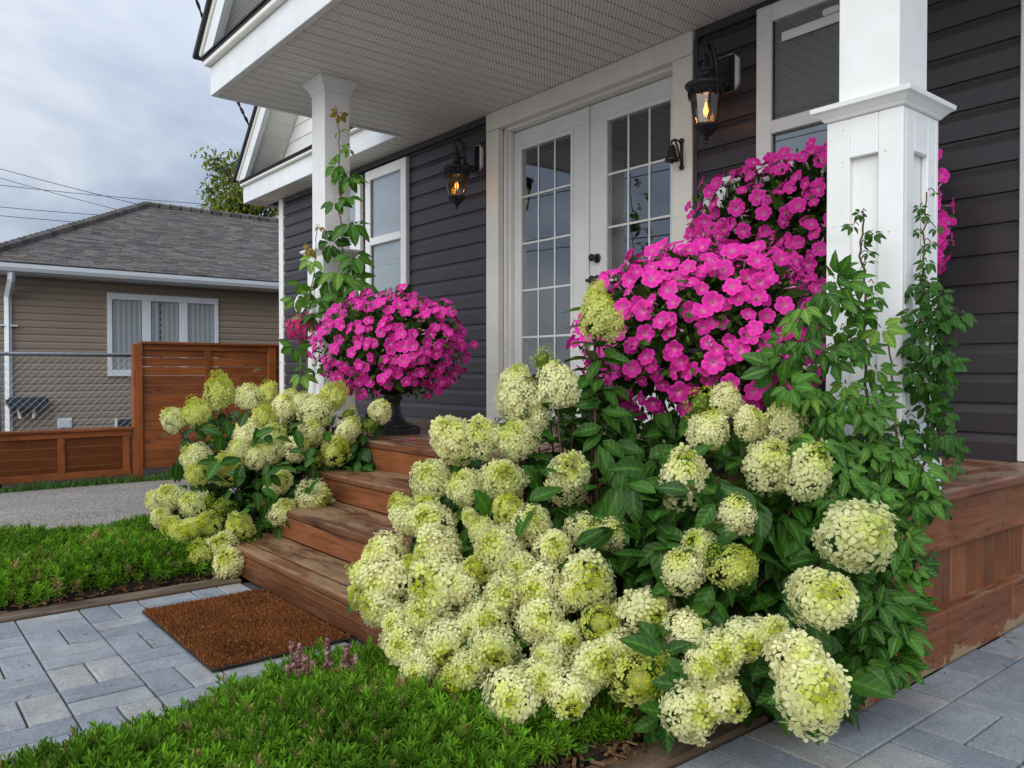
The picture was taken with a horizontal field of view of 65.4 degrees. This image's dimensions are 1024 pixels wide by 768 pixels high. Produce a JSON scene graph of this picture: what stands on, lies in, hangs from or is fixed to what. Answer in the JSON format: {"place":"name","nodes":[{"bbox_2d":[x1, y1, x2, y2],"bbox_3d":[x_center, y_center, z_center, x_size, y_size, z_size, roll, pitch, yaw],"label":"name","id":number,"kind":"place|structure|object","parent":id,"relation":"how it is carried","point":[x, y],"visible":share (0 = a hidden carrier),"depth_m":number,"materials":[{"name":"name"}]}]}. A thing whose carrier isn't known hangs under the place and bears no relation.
{"place":"outdoors","nodes":[
{"label":"outdoors","id":0,"kind":"place"},
{"bbox_2d":[0,215,73,221],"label":"overhead wire","id":1,"kind":"object","parent":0,"point":[40,219],"visible":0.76,"depth_m":30.00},
{"bbox_2d":[3,207,96,214],"bbox_3d":[-19.325,-6.598,29.000,9.446,0.210,0.023,-1,1,-39],"label":"overhead wire","id":2,"kind":"object","parent":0,"point":[50,211],"visible":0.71,"depth_m":30.41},
{"bbox_2d":[1,178,113,208],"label":"overhead wire","id":3,"kind":"object","parent":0,"point":[56,193],"visible":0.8,"depth_m":29.25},
{"bbox_2d":[1,169,135,203],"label":"overhead wire","id":4,"kind":"object","parent":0,"point":[67,186],"visible":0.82,"depth_m":28.84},
{"bbox_2d":[1,185,210,204],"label":"overhead wire","id":5,"kind":"object","parent":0,"point":[100,195],"visible":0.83,"depth_m":31.32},
{"bbox_2d":[0,552,250,612],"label":"garden soil","id":6,"kind":"structure","parent":0,"point":[133,585],"depth_m":3.20,"materials":[{"name":"brown soil"}]},
{"bbox_2d":[0,513,265,608],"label":"creeping phlox","id":7,"kind":"object","parent":6,"relation":"on","point":[30,553],"visible":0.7,"depth_m":3.28,"materials":[{"name":"green plant"}]},
{"bbox_2d":[144,369,391,578],"bbox_3d":[-1.184,0.433,4.019,1.157,1.018,1.366,0,1,-12],"label":"hydrangea bush","id":8,"kind":"object","parent":6,"relation":"on","point":[263,450],"visible":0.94,"depth_m":3.87,"materials":[{"name":"green plant"}]},
{"bbox_2d":[0,479,251,530],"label":"gravel driveway","id":9,"kind":"structure","parent":0,"point":[91,505],"depth_m":6.40,"materials":[{"name":"grey gravel"}]},
{"bbox_2d":[253,312,317,404],"bbox_3d":[-1.395,0.186,4.876,0.425,1.259,0.200,0,1,9],"label":"phlox plant","id":10,"kind":"object","parent":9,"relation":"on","point":[301,335],"visible":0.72,"depth_m":4.82,"materials":[{"name":"pink plant"}]},
{"bbox_2d":[0,201,278,458],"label":"taupe house","id":11,"kind":"structure","parent":0,"point":[121,280],"depth_m":11.54,"materials":[{"name":"beige plastic"}]},
{"bbox_2d":[5,397,48,418],"bbox_3d":[-6.504,0.322,10.685,0.480,0.289,0.210,-1,1,-39],"label":"wall hose box","id":12,"kind":"object","parent":11,"relation":"attached to","point":[20,403],"visible":0.9,"depth_m":10.61,"materials":[{"name":"plastic"}]},
{"bbox_2d":[57,418,71,428],"bbox_3d":[-6.195,0.543,11.034,0.180,0.140,0.051,-1,1,-39],"label":"wall vent","id":13,"kind":"object","parent":11,"relation":"attached to","point":[65,422],"depth_m":11.02,"materials":[{"name":"white plastic"}]},
{"bbox_2d":[115,419,131,426],"bbox_3d":[-5.484,0.586,11.638,0.580,0.180,0.050,-1,1,-39],"label":"basement window","id":14,"kind":"structure","parent":11,"relation":"in","point":[119,421],"depth_m":11.51,"materials":[{"name":"clear plastic"}]},
{"bbox_2d":[107,293,218,375],"bbox_3d":[-5.170,-0.714,11.876,1.570,1.195,0.050,-1,1,-39],"label":"window","id":15,"kind":"structure","parent":11,"relation":"in","point":[126,323],"depth_m":11.78,"materials":[{"name":"white glass"}]},
{"bbox_2d":[0,0,278,242],"label":"sky","id":16,"kind":"structure","parent":0,"point":[101,97],"materials":[{"name":"grey"}]},
{"bbox_2d":[0,583,351,762],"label":"paved path","id":17,"kind":"structure","parent":0,"point":[66,682],"depth_m":2.37,"materials":[{"name":"grey stone"}]},
{"bbox_2d":[142,588,350,671],"bbox_3d":[-0.944,0.834,2.773,0.471,0.025,0.766,-1,1,-39],"label":"coir doormat","id":18,"kind":"object","parent":17,"relation":"on","point":[217,633],"visible":1,"depth_m":2.71,"materials":[{"name":"fabric"}]},
{"bbox_2d":[2,456,760,707],"bbox_3d":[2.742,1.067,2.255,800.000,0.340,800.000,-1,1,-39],"label":"ground","id":19,"kind":"structure","parent":0,"point":[152,471],"depth_m":9.73,"materials":[{"name":"soil"}]},
{"bbox_2d":[0,352,130,488],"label":"chain link fence","id":20,"kind":"object","parent":19,"relation":"on","point":[61,354],"visible":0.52,"depth_m":8.58,"materials":[{"name":"metal"}]},
{"bbox_2d":[0,426,132,484],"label":"wooden fence","id":21,"kind":"object","parent":19,"relation":"on","point":[20,462],"visible":1,"depth_m":8.48,"materials":[{"name":"orange wood"}]},
{"bbox_2d":[0,467,218,493],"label":"grass","id":22,"kind":"structure","parent":19,"relation":"on","point":[65,484],"depth_m":8.50,"materials":[{"name":"green plant"}]},
{"bbox_2d":[0,576,241,623],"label":"edging timber","id":23,"kind":"object","parent":19,"relation":"on","point":[15,616],"visible":0.38,"depth_m":3.08,"materials":[{"name":"brown wood"}]},
{"bbox_2d":[131,341,279,481],"bbox_3d":[-2.624,0.299,10.245,4.190,1.595,0.130,-1,1,-39],"label":"wooden fence","id":24,"kind":"object","parent":19,"relation":"on","point":[158,388],"visible":0.26,"depth_m":9.20,"materials":[{"name":"orange wood"}]},
{"bbox_2d":[190,143,278,217],"bbox_3d":[-6.972,-2.856,22.101,3.770,7.646,2.259,0,1,-8],"label":"leafy tree","id":25,"kind":"object","parent":19,"relation":"on","point":[234,203],"visible":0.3,"depth_m":21.75,"materials":[{"name":"green plant"}]},
{"bbox_2d":[242,582,365,646],"bbox_3d":[-0.733,0.871,2.904,0.057,0.044,1.226,-1,1,-39],"label":"joint strip","id":26,"kind":"object","parent":19,"relation":"on","point":[251,585],"visible":0.14,"depth_m":2.89,"materials":[{"name":"grey stone"}]},
{"bbox_2d":[0,572,659,767],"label":"bark mulch","id":27,"kind":"object","parent":19,"relation":"on","point":[625,748],"visible":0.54,"depth_m":1.84,"materials":[{"name":"brown wood"}]},
{"bbox_2d":[564,742,594,761],"bbox_3d":[0.156,0.832,1.799,0.074,0.043,0.069,0,1,-21],"label":"weed","id":28,"kind":"object","parent":27,"relation":"on","point":[578,749],"visible":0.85,"depth_m":1.80,"materials":[{"name":"green plant"}]},
{"bbox_2d":[232,468,558,645],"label":"wooden steps","id":29,"kind":"structure","parent":19,"relation":"on","point":[306,558],"depth_m":3.28,"materials":[{"name":"brown wood"}]},
{"bbox_2d":[192,0,1023,488],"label":"charcoal house","id":30,"kind":"structure","parent":19,"relation":"on","point":[572,118],"depth_m":4.57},
{"bbox_2d":[195,0,248,124],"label":"service cable","id":31,"kind":"object","parent":30,"relation":"attached to","point":[238,103],"visible":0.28,"depth_m":8.36,"materials":[{"name":"black rubber"}]},
{"bbox_2d":[294,294,316,313],"bbox_3d":[-1.282,-0.502,5.014,0.121,0.130,0.184,-1,1,-39],"label":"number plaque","id":32,"kind":"object","parent":30,"relation":"attached to","point":[302,309],"visible":0.14,"depth_m":4.99,"materials":[{"name":"white paint"}]},
{"bbox_2d":[279,105,379,405],"bbox_3d":[-1.112,-0.788,4.861,0.616,1.882,0.290,0,1,-12],"label":"creeper vine","id":33,"kind":"object","parent":30,"relation":"attached to","point":[339,283],"visible":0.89,"depth_m":4.84,"materials":[{"name":"green plant"}]},
{"bbox_2d":[350,175,363,293],"bbox_3d":[-1.573,-1.074,7.442,0.051,1.622,0.680,-1,1,-39],"label":"window","id":34,"kind":"structure","parent":30,"relation":"in","point":[356,213],"depth_m":7.19,"materials":[{"name":"white paint"}]},
{"bbox_2d":[365,157,409,319],"bbox_3d":[-1.079,-1.065,6.841,0.045,1.622,0.683,-1,1,-39],"label":"window","id":35,"kind":"structure","parent":30,"relation":"in","point":[386,197],"depth_m":6.83,"materials":[{"name":"white paint"}]},
{"bbox_2d":[442,134,482,209],"bbox_3d":[-0.370,-1.532,5.771,0.292,0.551,0.216,-1,1,-39],"label":"wall lantern","id":36,"kind":"object","parent":30,"relation":"attached to","point":[472,158],"depth_m":5.74,"materials":[{"name":"black metal"}]},
{"bbox_2d":[514,108,590,418],"bbox_3d":[0.261,-0.776,5.430,0.052,2.019,0.768,-1,1,-39],"label":"door","id":37,"kind":"structure","parent":30,"relation":"in","point":[573,125],"depth_m":5.37,"materials":[{"name":"white wood"}]},
{"bbox_2d":[585,76,672,422],"bbox_3d":[0.725,-0.767,4.815,0.111,2.019,0.750,-1,1,-39],"label":"door","id":38,"kind":"structure","parent":30,"relation":"in","point":[657,94],"depth_m":4.99,"materials":[{"name":"white wood"}]},
{"bbox_2d":[664,138,683,169],"bbox_3d":[0.886,-1.260,4.334,0.133,0.175,0.084,-1,1,-39],"label":"dinner bell","id":39,"kind":"object","parent":30,"relation":"attached to","point":[672,156],"visible":1,"depth_m":4.33,"materials":[{"name":"black metal"}]},
{"bbox_2d":[684,36,739,144],"bbox_3d":[1.016,-1.494,4.075,0.292,0.551,0.216,-1,1,-39],"label":"wall lantern","id":40,"kind":"object","parent":30,"relation":"attached to","point":[718,78],"depth_m":4.04,"materials":[{"name":"black metal"}]},
{"bbox_2d":[756,0,839,245],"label":"window","id":41,"kind":"structure","parent":30,"relation":"in","point":[797,55],"depth_m":3.85,"materials":[{"name":"white paint"}]},
{"bbox_2d":[739,187,978,698],"bbox_3d":[0.927,0.121,2.104,0.457,1.336,0.625,-4,4,-79],"label":"creeper vine","id":42,"kind":"object","parent":30,"relation":"attached to","point":[891,617],"visible":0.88,"depth_m":2.08,"materials":[{"name":"green plant"}]},
{"bbox_2d":[586,709,767,767],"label":"edging timber","id":43,"kind":"object","parent":19,"relation":"on","point":[654,755],"visible":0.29,"depth_m":1.85,"materials":[{"name":"brown wood"}]},
{"bbox_2d":[536,381,899,745],"bbox_3d":[0.612,0.463,2.261,0.963,0.943,1.578,0,1,-8],"label":"hydrangea bush","id":44,"kind":"object","parent":19,"relation":"on","point":[773,640],"visible":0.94,"depth_m":2.00,"materials":[{"name":"green plant"}]},
{"bbox_2d":[290,709,659,767],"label":"garden soil","id":45,"kind":"structure","parent":0,"point":[598,755],"depth_m":1.83,"materials":[{"name":"brown soil"}]},
{"bbox_2d":[284,637,357,678],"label":"sedum spikes","id":46,"kind":"object","parent":45,"relation":"on","point":[299,662],"visible":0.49,"depth_m":2.10,"materials":[{"name":"plant"}]},
{"bbox_2d":[0,635,647,767],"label":"creeping phlox","id":47,"kind":"object","parent":45,"relation":"on","point":[248,722],"visible":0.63,"depth_m":1.75,"materials":[{"name":"green plant"}]},
{"bbox_2d":[345,278,750,754],"bbox_3d":[0.001,0.295,2.206,0.946,1.246,1.172,0,1,-5],"label":"hydrangea bush","id":48,"kind":"object","parent":45,"relation":"on","point":[500,579],"visible":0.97,"depth_m":2.12,"materials":[{"name":"green plant"}]},
{"bbox_2d":[676,623,1023,767],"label":"paved walk","id":49,"kind":"structure","parent":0,"point":[966,710],"depth_m":1.96,"materials":[{"name":"stone"}]},
{"bbox_2d":[0,630,1019,725],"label":"dry needles","id":50,"kind":"object","parent":49,"relation":"on","point":[176,684],"visible":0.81,"depth_m":2.58,"materials":[{"name":"brown plant"}]},
{"bbox_2d":[285,419,1023,710],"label":"porch deck","id":51,"kind":"structure","parent":49,"relation":"on","point":[977,546],"depth_m":2.62,"materials":[{"name":"brown wood"}]},
{"bbox_2d":[360,357,420,435],"bbox_3d":[-0.684,0.068,4.569,0.430,0.433,0.430,-1,1,-39],"label":"pedestal urn","id":52,"kind":"object","parent":51,"relation":"on","point":[397,424],"visible":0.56,"depth_m":4.50,"materials":[{"name":"black plastic"}]},
{"bbox_2d":[307,283,477,400],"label":"potted petunias","id":53,"kind":"object","parent":52,"relation":"in","point":[384,332],"visible":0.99,"depth_m":4.31,"materials":[{"name":"pink plant"}]},
{"bbox_2d":[653,348,755,473],"bbox_3d":[0.689,0.092,2.889,0.430,0.433,0.430,-1,1,-39],"label":"pedestal urn","id":54,"kind":"object","parent":51,"relation":"on","point":[670,380],"visible":0.09,"depth_m":2.75,"materials":[{"name":"black plastic"}]},
{"bbox_2d":[565,237,825,424],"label":"potted petunias","id":55,"kind":"object","parent":54,"relation":"in","point":[710,305],"visible":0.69,"depth_m":2.63,"materials":[{"name":"pink plant"}]},
{"bbox_2d":[671,161,826,418],"bbox_3d":[1.232,-0.370,3.616,0.330,1.338,1.094,-1,1,-39],"label":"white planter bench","id":56,"kind":"object","parent":51,"relation":"on","point":[707,202],"visible":0.06,"depth_m":3.95,"materials":[{"name":"paint"}]},
{"bbox_2d":[734,317,825,363],"bbox_3d":[1.243,-0.193,3.582,0.260,0.208,0.960,-1,1,-39],"label":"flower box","id":57,"kind":"object","parent":56,"relation":"on","point":[778,320],"depth_m":3.35,"materials":[{"name":"plastic"}]},
{"bbox_2d":[683,137,959,313],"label":"potted petunias","id":58,"kind":"object","parent":57,"relation":"in","point":[787,208],"visible":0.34,"depth_m":3.42,"materials":[{"name":"pink plant"}]}
]}

